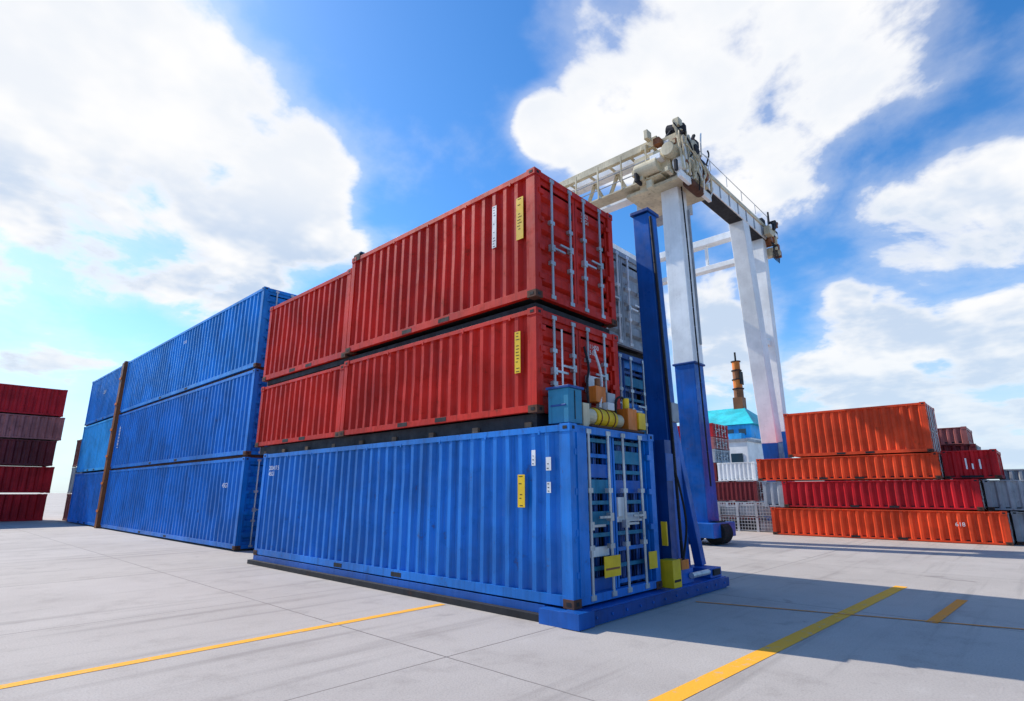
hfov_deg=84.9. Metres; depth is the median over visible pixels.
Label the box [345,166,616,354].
shipping container
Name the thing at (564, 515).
shipping container
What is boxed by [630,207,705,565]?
steel support column
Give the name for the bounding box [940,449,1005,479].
shipping container
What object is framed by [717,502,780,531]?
wire cage pallet
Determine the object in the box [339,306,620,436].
shipping container
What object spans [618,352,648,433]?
shipping container
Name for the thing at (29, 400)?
shipping container
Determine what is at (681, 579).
steel base frame
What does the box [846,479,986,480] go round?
shipping container
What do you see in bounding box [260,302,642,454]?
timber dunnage
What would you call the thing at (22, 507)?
shipping container
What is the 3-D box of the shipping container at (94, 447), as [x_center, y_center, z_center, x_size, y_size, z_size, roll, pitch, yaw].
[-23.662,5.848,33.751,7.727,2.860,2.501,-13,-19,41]
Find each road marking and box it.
[0,603,444,688]
[648,586,905,700]
[696,601,1021,628]
[925,599,967,622]
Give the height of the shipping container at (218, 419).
2.860 m
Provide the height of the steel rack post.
8.850 m
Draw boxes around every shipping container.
[0,383,67,417]
[0,413,64,440]
[0,439,56,466]
[0,466,54,492]
[0,494,47,520]
[62,494,71,520]
[66,471,103,525]
[67,467,91,492]
[72,439,81,466]
[76,418,116,472]
[84,366,121,425]
[100,457,263,549]
[110,368,267,468]
[119,286,296,413]
[253,423,662,609]
[255,364,356,447]
[262,268,358,381]
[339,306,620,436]
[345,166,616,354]
[606,248,642,356]
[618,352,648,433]
[677,423,728,438]
[680,437,729,450]
[712,449,730,462]
[713,463,732,481]
[715,481,763,500]
[717,462,757,481]
[717,501,763,521]
[756,452,949,481]
[762,481,783,506]
[770,507,1016,545]
[781,479,987,509]
[783,402,941,457]
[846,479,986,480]
[937,426,973,444]
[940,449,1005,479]
[941,444,980,450]
[982,480,1023,510]
[1004,469,1023,479]
[1010,510,1023,544]
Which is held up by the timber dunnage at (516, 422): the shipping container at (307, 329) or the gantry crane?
the shipping container at (307, 329)
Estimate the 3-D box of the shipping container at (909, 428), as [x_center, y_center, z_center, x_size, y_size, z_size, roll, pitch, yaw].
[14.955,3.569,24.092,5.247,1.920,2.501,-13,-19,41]
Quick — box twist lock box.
[354,251,364,260]
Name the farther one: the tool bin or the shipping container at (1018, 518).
the shipping container at (1018, 518)
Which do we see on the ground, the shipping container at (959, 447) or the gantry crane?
the gantry crane
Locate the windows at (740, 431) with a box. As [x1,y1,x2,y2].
[728,429,745,434]
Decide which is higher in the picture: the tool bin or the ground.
the tool bin
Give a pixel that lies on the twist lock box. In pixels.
(359, 254)
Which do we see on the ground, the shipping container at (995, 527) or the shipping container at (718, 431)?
the shipping container at (995, 527)
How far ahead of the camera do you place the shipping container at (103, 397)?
33.67 m
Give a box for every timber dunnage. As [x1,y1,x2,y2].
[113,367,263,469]
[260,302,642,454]
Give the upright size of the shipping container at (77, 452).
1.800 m
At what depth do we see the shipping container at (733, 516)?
35.76 m
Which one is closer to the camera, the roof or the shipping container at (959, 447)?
the shipping container at (959, 447)
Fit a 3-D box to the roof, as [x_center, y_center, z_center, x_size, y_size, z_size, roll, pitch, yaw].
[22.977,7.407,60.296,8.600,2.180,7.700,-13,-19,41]
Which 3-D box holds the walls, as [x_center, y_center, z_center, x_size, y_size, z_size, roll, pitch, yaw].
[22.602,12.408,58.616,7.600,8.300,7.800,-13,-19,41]
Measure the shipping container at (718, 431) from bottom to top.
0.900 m
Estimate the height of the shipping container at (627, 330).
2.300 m
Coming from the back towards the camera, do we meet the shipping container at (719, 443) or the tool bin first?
the shipping container at (719, 443)
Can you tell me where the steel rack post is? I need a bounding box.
[94,361,128,527]
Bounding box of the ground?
[0,493,1023,700]
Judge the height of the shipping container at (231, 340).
2.860 m
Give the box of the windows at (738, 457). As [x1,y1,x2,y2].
[731,453,742,462]
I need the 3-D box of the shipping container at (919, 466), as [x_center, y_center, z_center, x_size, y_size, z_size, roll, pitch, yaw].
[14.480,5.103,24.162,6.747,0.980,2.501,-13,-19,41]
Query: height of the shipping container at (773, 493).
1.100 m
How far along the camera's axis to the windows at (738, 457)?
43.18 m
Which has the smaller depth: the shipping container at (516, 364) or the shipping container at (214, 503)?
the shipping container at (516, 364)
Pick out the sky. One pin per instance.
(164, 164)
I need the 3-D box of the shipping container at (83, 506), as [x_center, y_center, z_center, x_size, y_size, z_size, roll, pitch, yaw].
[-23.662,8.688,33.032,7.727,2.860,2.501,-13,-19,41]
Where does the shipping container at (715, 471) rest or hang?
on the shipping container at (741, 491)
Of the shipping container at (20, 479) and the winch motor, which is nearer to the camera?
the winch motor
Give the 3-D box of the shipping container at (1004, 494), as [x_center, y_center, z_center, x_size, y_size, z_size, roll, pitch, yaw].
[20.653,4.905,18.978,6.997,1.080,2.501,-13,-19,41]
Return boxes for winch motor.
[577,346,645,433]
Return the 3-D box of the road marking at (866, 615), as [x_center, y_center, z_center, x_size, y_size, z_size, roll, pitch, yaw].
[8.046,3.620,7.001,11.113,0.001,0.050,-7,-16,26]
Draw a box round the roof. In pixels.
[708,408,758,425]
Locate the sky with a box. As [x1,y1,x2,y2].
[0,0,1023,492]
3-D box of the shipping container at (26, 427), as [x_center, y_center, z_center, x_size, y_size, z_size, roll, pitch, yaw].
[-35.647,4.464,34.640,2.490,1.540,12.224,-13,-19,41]
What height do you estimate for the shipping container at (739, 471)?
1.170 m
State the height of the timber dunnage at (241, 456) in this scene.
3.030 m
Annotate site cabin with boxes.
[721,438,763,501]
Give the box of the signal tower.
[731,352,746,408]
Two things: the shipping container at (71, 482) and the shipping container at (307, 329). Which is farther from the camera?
the shipping container at (71, 482)
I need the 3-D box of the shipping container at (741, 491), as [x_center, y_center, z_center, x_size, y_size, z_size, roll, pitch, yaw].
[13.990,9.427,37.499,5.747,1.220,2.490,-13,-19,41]
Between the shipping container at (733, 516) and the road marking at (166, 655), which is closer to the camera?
the road marking at (166, 655)
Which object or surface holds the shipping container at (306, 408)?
on the timber dunnage at (516, 422)
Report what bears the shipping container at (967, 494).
on the shipping container at (995, 527)
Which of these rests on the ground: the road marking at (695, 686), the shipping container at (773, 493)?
the road marking at (695, 686)
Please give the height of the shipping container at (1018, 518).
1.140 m
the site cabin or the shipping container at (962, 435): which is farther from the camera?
the site cabin
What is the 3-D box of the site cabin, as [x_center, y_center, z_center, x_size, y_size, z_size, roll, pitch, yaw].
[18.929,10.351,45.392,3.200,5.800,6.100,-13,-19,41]
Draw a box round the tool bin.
[546,384,583,424]
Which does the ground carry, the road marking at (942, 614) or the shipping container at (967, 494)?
the road marking at (942, 614)
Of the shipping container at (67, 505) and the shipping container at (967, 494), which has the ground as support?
the shipping container at (67, 505)
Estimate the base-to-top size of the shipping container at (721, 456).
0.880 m
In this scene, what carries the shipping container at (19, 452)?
on the shipping container at (20, 479)
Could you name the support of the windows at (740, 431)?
attached to the walls
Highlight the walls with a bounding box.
[727,424,760,440]
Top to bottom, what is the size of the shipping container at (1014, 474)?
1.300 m
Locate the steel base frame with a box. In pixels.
[247,440,729,630]
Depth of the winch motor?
9.69 m
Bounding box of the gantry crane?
[559,117,791,544]

